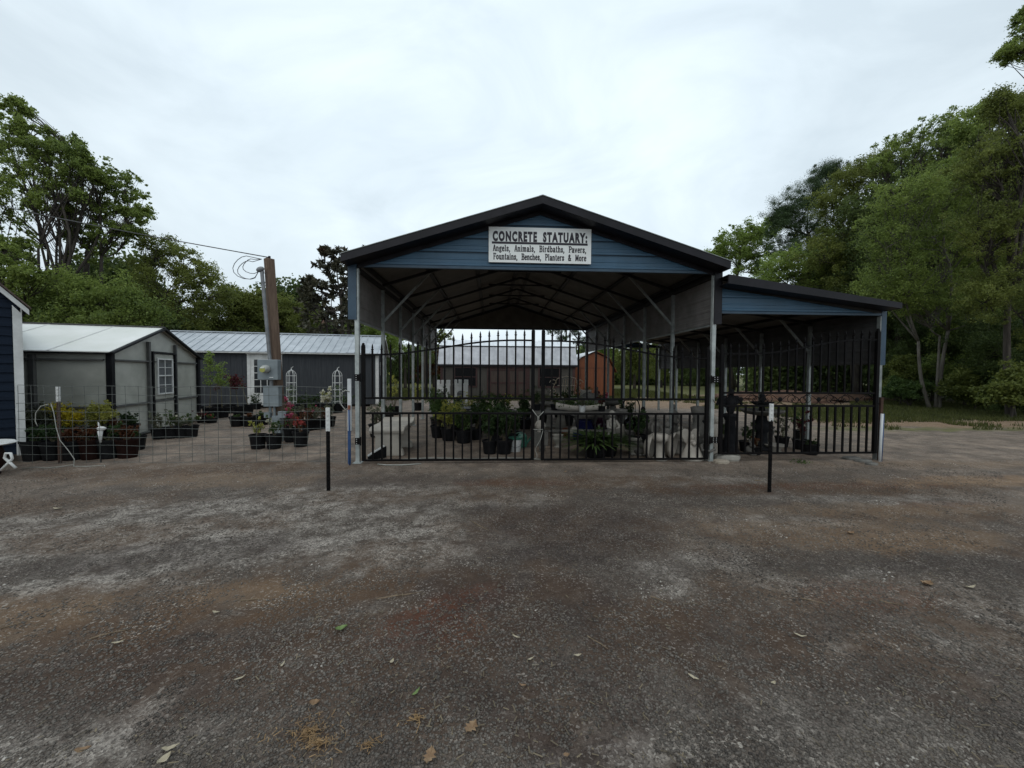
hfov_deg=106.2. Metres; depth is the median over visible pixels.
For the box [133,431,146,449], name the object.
potted shrub
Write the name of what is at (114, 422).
potted shrub
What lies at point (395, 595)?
twig
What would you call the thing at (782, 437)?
potted flower
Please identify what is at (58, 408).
fence post
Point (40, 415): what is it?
potted shrub
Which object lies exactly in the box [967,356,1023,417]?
bush
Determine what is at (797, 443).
potted shrub
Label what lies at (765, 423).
tiered fountain
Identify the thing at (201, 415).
potted flower
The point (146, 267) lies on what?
sweetgum tree
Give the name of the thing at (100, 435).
goose ornament
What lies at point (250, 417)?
potted shrub
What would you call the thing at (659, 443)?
birdbath pedestal
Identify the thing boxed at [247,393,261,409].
potted shrub
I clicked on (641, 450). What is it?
rabbit statue
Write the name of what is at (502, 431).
potted shrub
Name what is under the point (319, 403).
potted shrub
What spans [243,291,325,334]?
sweetgum tree
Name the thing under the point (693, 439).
angel statue
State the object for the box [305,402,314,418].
potted shrub
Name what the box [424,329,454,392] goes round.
maple tree
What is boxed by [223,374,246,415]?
potted sapling
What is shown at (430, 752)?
fallen leaf
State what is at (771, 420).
fence post
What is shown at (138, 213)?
oak tree
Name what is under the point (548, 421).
birdbath
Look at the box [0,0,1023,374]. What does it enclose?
sky
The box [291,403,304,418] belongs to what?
potted shrub
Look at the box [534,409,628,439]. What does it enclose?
display table
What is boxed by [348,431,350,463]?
fence post
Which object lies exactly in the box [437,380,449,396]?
castle planter
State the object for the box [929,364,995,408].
bush
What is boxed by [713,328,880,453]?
gate leaf
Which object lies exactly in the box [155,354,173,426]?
door
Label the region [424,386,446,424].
potted shrub
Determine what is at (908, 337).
bush
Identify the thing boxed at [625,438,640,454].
concrete urn
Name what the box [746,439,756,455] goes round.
rabbit statue
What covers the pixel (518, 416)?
potted shrub
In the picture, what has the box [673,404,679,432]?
garden statue
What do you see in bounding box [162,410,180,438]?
potted shrub
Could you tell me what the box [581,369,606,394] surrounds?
door
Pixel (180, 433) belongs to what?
potted shrub
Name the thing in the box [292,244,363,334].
magnolia tree
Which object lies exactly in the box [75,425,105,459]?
potted shrub
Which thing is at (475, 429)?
potted shrub
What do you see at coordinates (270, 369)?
utility pole
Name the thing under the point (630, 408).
potted shrub
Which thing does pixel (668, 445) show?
birdbath bowl
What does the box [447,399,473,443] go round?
potted shrub
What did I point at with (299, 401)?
potted shrub
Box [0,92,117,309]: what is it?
oak tree
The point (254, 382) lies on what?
door
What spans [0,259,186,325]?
oak tree
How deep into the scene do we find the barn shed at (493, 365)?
22.86 m
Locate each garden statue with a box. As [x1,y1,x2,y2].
[553,396,566,433]
[606,410,619,446]
[650,416,662,433]
[662,421,670,434]
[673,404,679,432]
[675,426,684,453]
[690,406,703,449]
[700,438,715,460]
[713,416,717,454]
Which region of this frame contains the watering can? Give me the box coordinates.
[516,432,534,447]
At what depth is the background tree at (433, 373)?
37.43 m
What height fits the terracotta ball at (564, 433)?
0.212 m
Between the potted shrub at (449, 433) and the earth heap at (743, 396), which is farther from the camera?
the earth heap at (743, 396)
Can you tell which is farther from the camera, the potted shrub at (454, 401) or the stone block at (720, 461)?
the potted shrub at (454, 401)
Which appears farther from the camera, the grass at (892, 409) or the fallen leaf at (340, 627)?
the grass at (892, 409)
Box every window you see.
[156,358,173,394]
[455,367,476,386]
[538,367,559,387]
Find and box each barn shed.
[438,339,576,395]
[575,351,616,395]
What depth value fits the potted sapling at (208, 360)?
11.96 m
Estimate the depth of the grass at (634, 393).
24.32 m
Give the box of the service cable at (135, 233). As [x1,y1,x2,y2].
[0,205,267,257]
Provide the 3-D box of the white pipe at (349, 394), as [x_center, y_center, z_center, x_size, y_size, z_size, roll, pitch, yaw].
[-2.713,0.340,6.254,0.188,0.850,0.072,0,2,-3]
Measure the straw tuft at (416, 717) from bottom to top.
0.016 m
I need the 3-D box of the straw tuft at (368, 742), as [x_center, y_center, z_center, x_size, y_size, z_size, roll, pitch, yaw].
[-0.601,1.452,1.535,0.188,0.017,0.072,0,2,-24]
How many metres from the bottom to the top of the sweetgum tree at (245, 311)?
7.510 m
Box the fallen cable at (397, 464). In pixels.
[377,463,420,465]
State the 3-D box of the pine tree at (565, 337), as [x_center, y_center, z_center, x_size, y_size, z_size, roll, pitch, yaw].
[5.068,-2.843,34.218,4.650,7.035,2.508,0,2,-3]
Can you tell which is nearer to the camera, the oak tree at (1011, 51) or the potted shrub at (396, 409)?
the oak tree at (1011, 51)
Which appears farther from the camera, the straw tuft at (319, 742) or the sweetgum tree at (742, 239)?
the sweetgum tree at (742, 239)
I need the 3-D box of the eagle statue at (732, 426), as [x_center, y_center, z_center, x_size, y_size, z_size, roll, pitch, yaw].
[4.179,0.704,7.394,0.391,1.235,0.401,2,2,44]
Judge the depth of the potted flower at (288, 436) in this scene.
8.18 m
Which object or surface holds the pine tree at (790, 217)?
on the ground at (926, 445)
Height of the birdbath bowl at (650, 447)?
0.472 m
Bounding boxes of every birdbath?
[540,401,558,427]
[604,400,620,428]
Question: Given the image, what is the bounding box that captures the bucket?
[508,436,521,451]
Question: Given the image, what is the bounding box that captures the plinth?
[534,431,547,445]
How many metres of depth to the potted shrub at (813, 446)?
7.23 m
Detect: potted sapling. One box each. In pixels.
[201,350,216,416]
[211,386,223,406]
[212,361,230,417]
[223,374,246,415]
[224,378,235,413]
[239,379,253,413]
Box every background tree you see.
[386,340,438,387]
[410,347,439,386]
[580,346,626,374]
[610,342,655,388]
[640,341,683,387]
[678,368,717,379]
[715,367,744,386]
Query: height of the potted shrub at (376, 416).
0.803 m
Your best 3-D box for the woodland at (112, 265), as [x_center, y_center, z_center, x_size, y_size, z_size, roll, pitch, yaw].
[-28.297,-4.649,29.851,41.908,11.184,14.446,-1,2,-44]
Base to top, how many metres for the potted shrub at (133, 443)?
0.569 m
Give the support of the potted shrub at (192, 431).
on the ground at (926, 445)
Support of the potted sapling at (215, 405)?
on the ground at (926, 445)
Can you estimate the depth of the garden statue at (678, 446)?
7.25 m
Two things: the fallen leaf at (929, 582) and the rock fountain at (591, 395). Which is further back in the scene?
the rock fountain at (591, 395)
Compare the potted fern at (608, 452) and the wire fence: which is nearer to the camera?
the wire fence
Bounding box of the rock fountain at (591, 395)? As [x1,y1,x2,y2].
[574,392,607,425]
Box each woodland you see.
[19,242,389,385]
[387,344,740,386]
[740,129,1023,401]
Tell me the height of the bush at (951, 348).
5.043 m
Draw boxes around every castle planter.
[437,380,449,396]
[455,380,467,404]
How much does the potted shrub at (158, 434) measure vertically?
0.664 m
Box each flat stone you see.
[841,456,860,459]
[853,459,871,462]
[865,462,877,465]
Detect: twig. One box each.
[89,629,127,639]
[376,591,422,599]
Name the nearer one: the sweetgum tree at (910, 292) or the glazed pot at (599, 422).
the glazed pot at (599, 422)
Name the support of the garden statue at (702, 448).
on the ground at (926, 445)
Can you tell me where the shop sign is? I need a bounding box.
[489,227,590,264]
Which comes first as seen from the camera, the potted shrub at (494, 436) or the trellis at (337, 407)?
the potted shrub at (494, 436)
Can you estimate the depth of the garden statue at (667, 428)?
7.41 m
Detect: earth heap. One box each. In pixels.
[715,391,768,400]
[757,390,843,403]
[820,394,892,402]
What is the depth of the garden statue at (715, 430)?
7.01 m
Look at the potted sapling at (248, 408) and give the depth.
13.47 m
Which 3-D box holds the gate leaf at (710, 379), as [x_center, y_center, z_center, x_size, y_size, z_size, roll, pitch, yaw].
[1.985,0.188,6.529,2.998,2.227,0.092,0,2,-3]
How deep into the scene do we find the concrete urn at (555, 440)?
7.79 m
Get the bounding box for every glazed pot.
[576,419,593,432]
[596,418,606,428]
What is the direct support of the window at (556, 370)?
in the barn shed at (493, 365)
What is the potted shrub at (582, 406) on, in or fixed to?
on the display table at (538, 413)
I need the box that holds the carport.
[340,195,731,463]
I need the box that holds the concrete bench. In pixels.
[369,417,414,455]
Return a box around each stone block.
[712,459,729,463]
[713,453,740,461]
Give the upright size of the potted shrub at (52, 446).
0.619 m
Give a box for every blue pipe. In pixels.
[348,410,350,464]
[882,414,884,457]
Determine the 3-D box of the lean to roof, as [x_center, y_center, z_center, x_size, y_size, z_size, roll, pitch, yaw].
[4.837,-0.346,11.209,3.084,3.212,9.510,0,2,-3]
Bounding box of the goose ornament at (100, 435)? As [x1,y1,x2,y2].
[97,422,105,462]
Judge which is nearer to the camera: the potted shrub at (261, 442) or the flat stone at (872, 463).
the flat stone at (872, 463)
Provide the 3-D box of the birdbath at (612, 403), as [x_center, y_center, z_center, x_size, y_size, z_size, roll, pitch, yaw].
[2.664,0.836,10.184,0.560,0.785,0.560,0,2,-3]
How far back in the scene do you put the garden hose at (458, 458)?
6.67 m
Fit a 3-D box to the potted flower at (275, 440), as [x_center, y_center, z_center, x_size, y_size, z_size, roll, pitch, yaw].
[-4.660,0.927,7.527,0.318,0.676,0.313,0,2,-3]
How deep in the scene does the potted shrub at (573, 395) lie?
12.01 m
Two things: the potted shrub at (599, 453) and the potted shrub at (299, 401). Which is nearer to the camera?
the potted shrub at (599, 453)
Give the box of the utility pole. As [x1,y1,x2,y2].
[233,256,288,440]
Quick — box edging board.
[367,445,386,458]
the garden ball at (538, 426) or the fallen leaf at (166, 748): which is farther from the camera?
the garden ball at (538, 426)
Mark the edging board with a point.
(377, 453)
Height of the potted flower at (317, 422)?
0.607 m
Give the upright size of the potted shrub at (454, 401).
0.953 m
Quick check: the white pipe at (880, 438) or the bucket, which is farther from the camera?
the bucket
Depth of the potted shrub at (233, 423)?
10.41 m
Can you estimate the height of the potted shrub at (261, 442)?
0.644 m
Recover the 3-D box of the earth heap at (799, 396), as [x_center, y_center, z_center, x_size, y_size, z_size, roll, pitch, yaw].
[16.260,0.684,22.209,8.204,0.674,5.187,0,2,-3]
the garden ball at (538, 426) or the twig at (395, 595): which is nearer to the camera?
the twig at (395, 595)
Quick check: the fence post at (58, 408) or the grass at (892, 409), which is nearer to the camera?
the fence post at (58, 408)
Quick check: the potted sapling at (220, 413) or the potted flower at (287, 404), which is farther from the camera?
the potted sapling at (220, 413)
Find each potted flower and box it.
[192,411,208,422]
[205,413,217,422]
[264,415,283,449]
[283,406,298,442]
[284,396,293,426]
[292,411,308,446]
[299,407,315,430]
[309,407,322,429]
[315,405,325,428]
[319,386,333,413]
[321,404,336,426]
[597,391,607,411]
[774,413,792,447]
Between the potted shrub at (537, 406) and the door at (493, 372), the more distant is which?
the door at (493, 372)
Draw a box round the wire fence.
[16,385,353,462]
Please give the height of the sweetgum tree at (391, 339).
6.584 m
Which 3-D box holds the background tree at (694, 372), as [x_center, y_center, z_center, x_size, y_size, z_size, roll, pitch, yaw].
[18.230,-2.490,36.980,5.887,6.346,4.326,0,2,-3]
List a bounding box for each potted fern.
[555,429,641,457]
[572,430,642,456]
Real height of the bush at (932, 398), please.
5.160 m
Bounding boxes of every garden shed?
[0,283,30,458]
[22,322,202,437]
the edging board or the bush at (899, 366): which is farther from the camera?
the bush at (899, 366)
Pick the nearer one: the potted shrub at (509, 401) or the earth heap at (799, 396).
the potted shrub at (509, 401)
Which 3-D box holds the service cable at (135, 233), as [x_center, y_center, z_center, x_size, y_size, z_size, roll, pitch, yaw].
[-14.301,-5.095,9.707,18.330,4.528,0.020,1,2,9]
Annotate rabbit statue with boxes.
[634,437,644,455]
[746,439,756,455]
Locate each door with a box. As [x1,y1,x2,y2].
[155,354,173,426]
[250,354,268,404]
[490,369,507,395]
[508,369,526,395]
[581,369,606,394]
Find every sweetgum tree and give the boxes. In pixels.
[111,226,243,330]
[181,279,264,333]
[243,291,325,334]
[345,323,411,352]
[704,215,785,389]
[748,196,891,391]
[781,142,918,394]
[846,162,1005,407]
[924,81,1023,417]
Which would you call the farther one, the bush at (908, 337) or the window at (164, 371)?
the bush at (908, 337)
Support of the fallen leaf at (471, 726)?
on the ground at (926, 445)
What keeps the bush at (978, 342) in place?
on the ground at (926, 445)
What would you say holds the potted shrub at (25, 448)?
on the ground at (926, 445)
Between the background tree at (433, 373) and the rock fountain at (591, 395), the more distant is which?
the background tree at (433, 373)
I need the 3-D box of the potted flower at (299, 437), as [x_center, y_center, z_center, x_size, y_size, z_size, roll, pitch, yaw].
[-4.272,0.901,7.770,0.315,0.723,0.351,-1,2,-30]
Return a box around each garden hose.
[22,404,104,468]
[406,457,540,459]
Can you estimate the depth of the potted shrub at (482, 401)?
9.92 m
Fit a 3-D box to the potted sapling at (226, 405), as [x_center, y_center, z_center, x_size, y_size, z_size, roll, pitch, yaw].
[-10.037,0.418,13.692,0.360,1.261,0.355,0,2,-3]
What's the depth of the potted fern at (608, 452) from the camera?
6.96 m
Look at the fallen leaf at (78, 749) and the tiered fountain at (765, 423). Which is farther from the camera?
the tiered fountain at (765, 423)
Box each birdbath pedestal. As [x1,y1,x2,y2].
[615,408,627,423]
[652,433,668,460]
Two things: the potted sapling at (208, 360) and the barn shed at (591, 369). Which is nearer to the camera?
the potted sapling at (208, 360)
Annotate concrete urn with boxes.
[552,434,563,447]
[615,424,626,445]
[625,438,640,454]
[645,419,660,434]
[764,443,784,451]
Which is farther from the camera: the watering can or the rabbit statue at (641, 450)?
the watering can
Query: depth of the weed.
6.59 m
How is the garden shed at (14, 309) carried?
on the ground at (926, 445)
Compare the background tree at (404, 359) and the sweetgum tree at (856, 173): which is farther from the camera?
the background tree at (404, 359)
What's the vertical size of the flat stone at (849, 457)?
0.052 m
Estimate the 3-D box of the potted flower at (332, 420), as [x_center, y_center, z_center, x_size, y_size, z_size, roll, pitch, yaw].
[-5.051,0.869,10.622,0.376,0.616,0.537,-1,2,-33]
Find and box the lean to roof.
[616,274,901,458]
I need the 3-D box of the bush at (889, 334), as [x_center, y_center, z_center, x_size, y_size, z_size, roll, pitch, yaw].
[22.025,-1.874,22.206,3.925,6.015,3.009,0,2,-10]
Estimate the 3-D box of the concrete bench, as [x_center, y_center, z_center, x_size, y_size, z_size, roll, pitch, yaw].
[-2.275,0.985,7.382,0.626,0.598,1.012,0,2,-3]
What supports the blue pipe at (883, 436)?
on the ground at (926, 445)
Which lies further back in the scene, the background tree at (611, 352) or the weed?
the background tree at (611, 352)
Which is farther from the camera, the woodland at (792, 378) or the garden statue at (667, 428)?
the woodland at (792, 378)
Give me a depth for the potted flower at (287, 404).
10.45 m
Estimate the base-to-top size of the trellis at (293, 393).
1.689 m
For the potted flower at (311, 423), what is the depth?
9.88 m
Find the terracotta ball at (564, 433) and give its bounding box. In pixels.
[561,427,567,436]
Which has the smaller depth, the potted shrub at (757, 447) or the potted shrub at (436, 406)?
the potted shrub at (757, 447)
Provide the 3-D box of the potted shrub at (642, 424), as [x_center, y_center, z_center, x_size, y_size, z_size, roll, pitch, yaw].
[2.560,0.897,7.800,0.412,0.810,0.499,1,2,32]
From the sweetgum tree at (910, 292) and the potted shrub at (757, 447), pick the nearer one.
the potted shrub at (757, 447)
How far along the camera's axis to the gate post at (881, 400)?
6.79 m
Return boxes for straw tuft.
[251,705,348,761]
[291,720,349,759]
[336,732,385,753]
[397,708,435,732]
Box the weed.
[789,458,812,463]
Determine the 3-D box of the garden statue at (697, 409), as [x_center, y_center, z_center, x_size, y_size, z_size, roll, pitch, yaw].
[3.742,0.879,7.736,0.302,0.860,0.297,0,2,-3]
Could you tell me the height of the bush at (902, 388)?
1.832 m
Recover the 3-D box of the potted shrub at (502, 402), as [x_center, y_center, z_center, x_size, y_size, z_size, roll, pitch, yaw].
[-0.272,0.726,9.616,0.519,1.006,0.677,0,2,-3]
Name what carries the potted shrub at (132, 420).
on the ground at (926, 445)
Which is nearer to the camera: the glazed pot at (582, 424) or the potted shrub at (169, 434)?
the potted shrub at (169, 434)
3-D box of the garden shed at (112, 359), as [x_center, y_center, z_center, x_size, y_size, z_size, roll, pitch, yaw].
[-11.803,-0.132,8.886,6.282,2.625,3.965,0,2,-17]
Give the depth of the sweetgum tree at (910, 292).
16.77 m
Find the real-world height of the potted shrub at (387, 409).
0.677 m
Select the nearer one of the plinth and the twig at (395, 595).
the twig at (395, 595)
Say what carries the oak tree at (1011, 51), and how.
on the ground at (926, 445)
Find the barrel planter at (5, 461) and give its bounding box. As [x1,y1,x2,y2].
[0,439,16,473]
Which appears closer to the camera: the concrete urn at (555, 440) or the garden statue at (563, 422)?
the concrete urn at (555, 440)
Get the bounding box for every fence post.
[55,387,61,463]
[325,407,329,490]
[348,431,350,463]
[767,404,773,491]
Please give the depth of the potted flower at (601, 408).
8.52 m
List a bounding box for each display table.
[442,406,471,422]
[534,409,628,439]
[563,402,609,425]
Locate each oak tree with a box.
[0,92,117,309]
[0,234,55,301]
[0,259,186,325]
[53,163,158,305]
[817,116,993,400]
[863,105,973,401]
[911,98,1023,381]
[988,5,1023,77]
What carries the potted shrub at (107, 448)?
on the ground at (926, 445)
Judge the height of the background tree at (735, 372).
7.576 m
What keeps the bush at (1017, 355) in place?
on the ground at (926, 445)
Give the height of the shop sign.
0.580 m
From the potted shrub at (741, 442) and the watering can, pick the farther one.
the watering can
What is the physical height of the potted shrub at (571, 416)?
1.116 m
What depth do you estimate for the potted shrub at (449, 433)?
8.50 m
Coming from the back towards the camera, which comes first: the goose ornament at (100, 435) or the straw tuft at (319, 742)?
the goose ornament at (100, 435)
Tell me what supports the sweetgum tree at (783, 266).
on the ground at (926, 445)
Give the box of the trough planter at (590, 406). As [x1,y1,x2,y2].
[555,400,604,410]
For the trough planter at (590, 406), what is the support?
on the display table at (538, 413)
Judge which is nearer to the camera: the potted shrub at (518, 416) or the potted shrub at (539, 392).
the potted shrub at (518, 416)
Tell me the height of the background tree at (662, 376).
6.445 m
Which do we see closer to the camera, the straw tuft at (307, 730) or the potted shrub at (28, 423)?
the straw tuft at (307, 730)
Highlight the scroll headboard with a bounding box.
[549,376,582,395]
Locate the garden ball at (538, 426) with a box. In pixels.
[535,420,545,431]
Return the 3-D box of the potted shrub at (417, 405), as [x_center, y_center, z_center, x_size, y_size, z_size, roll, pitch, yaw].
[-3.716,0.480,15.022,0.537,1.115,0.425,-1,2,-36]
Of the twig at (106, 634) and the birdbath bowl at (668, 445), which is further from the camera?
the birdbath bowl at (668, 445)
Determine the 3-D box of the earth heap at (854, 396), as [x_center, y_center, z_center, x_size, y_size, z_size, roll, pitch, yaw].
[19.620,0.750,22.806,6.572,0.557,4.829,0,2,-3]
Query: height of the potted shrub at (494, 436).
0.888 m
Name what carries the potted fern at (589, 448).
on the ground at (926, 445)
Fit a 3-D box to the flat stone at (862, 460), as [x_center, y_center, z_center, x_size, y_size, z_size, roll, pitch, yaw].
[6.103,1.337,6.689,0.280,0.052,0.170,0,2,-3]
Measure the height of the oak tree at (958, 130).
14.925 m
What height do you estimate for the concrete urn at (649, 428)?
0.500 m
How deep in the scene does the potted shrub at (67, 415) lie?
7.69 m
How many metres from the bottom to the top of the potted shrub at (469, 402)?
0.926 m
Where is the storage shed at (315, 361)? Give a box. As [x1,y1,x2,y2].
[170,330,388,407]
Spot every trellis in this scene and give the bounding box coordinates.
[284,367,301,410]
[331,367,345,412]
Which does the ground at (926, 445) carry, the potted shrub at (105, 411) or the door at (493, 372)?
the potted shrub at (105, 411)
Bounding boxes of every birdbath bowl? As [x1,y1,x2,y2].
[643,433,653,457]
[665,432,677,457]
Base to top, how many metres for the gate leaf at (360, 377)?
2.222 m
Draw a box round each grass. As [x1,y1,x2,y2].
[385,387,717,400]
[674,399,1023,429]
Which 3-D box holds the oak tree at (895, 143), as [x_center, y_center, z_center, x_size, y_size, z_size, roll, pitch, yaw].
[21.856,-6.874,20.855,5.829,16.128,3.166,0,2,-3]
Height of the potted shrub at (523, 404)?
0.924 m
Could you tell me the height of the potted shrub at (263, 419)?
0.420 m
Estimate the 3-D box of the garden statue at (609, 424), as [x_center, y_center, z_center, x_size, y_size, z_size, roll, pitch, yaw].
[2.039,0.914,7.836,0.312,0.764,0.277,0,2,-14]
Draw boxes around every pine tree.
[546,330,584,352]
[754,157,851,389]
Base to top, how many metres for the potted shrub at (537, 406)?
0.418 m
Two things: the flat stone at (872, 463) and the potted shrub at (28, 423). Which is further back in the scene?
the potted shrub at (28, 423)
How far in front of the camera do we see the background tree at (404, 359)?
35.20 m
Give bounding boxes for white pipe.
[339,379,351,430]
[878,414,883,461]
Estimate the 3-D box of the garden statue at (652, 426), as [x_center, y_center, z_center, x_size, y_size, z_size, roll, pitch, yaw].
[2.951,0.976,7.905,0.272,0.646,0.258,0,2,-3]
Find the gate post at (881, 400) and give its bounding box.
[877,397,883,459]
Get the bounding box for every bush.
[857,307,927,398]
[862,317,947,402]
[881,375,935,405]
[882,353,931,403]
[891,314,958,401]
[917,315,1013,404]
[927,309,1023,402]
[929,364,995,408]
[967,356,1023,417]
[980,342,1023,412]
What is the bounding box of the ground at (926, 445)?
[0,375,1023,767]
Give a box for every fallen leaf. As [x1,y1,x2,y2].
[74,745,90,752]
[156,751,170,763]
[161,743,179,750]
[309,699,319,704]
[335,624,346,629]
[423,745,435,762]
[465,719,477,731]
[921,580,933,584]
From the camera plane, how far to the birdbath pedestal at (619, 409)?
8.70 m
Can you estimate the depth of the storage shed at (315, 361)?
16.12 m
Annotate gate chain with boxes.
[533,411,543,457]
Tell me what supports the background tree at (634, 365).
on the ground at (926, 445)
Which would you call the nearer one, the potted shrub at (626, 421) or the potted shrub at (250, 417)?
the potted shrub at (626, 421)
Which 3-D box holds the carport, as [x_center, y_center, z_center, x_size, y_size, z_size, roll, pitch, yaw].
[0.215,-0.961,10.957,6.317,4.402,9.600,0,2,-3]
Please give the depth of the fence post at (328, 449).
4.88 m
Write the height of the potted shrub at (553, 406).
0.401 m
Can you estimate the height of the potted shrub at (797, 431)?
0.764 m
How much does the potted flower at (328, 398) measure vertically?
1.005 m
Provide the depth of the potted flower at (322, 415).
10.26 m
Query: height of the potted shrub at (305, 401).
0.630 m
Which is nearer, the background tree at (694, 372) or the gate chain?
the gate chain
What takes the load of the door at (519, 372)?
in the barn shed at (493, 365)
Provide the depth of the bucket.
7.32 m
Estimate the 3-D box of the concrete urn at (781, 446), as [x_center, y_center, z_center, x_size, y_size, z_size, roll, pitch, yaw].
[5.166,1.253,7.567,0.380,0.140,0.380,0,2,-3]
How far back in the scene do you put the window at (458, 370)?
22.64 m
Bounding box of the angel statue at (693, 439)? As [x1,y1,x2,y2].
[682,429,703,461]
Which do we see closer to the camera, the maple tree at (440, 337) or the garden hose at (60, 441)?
the garden hose at (60, 441)
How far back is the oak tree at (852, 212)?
21.77 m
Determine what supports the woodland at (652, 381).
on the ground at (926, 445)
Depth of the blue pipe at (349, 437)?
6.23 m
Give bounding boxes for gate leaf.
[355,328,534,461]
[541,328,715,460]
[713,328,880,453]
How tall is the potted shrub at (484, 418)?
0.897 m
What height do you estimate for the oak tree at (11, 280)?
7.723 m
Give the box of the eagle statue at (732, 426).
[716,389,742,451]
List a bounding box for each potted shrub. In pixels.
[17,426,50,461]
[25,401,45,439]
[36,404,64,438]
[37,424,66,460]
[39,401,86,437]
[61,428,90,460]
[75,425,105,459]
[83,399,119,437]
[90,421,124,459]
[105,419,127,437]
[112,424,140,458]
[118,412,140,432]
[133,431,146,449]
[148,409,169,439]
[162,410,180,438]
[166,414,188,437]
[181,413,200,437]
[228,414,246,426]
[241,412,258,426]
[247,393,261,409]
[248,416,266,449]
[253,410,268,424]
[291,395,303,409]
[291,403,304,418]
[302,395,313,409]
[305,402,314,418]
[311,394,323,408]
[338,394,354,409]
[366,402,385,436]
[378,402,394,416]
[388,369,402,414]
[411,383,420,410]
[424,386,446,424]
[429,394,450,437]
[433,395,465,440]
[442,392,455,405]
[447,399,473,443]
[458,391,475,417]
[469,402,484,439]
[472,391,494,426]
[481,401,499,438]
[481,406,500,454]
[491,394,510,427]
[493,405,517,454]
[498,393,513,409]
[502,407,527,437]
[517,396,530,429]
[519,389,530,417]
[535,385,552,423]
[535,393,540,410]
[550,393,559,409]
[561,387,575,425]
[572,386,592,401]
[579,396,585,411]
[587,425,610,457]
[618,400,634,416]
[623,417,635,447]
[626,409,649,448]
[738,422,756,451]
[747,436,762,454]
[791,407,805,438]
[791,410,813,449]
[803,439,817,455]
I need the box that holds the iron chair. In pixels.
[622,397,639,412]
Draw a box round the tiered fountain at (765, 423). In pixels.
[739,394,784,451]
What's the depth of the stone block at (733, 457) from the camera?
6.66 m
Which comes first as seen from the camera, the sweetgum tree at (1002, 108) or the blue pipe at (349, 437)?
the blue pipe at (349, 437)
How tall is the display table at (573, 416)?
0.620 m
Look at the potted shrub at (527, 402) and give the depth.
12.88 m
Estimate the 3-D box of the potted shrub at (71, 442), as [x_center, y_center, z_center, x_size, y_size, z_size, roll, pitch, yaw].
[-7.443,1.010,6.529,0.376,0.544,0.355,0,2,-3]

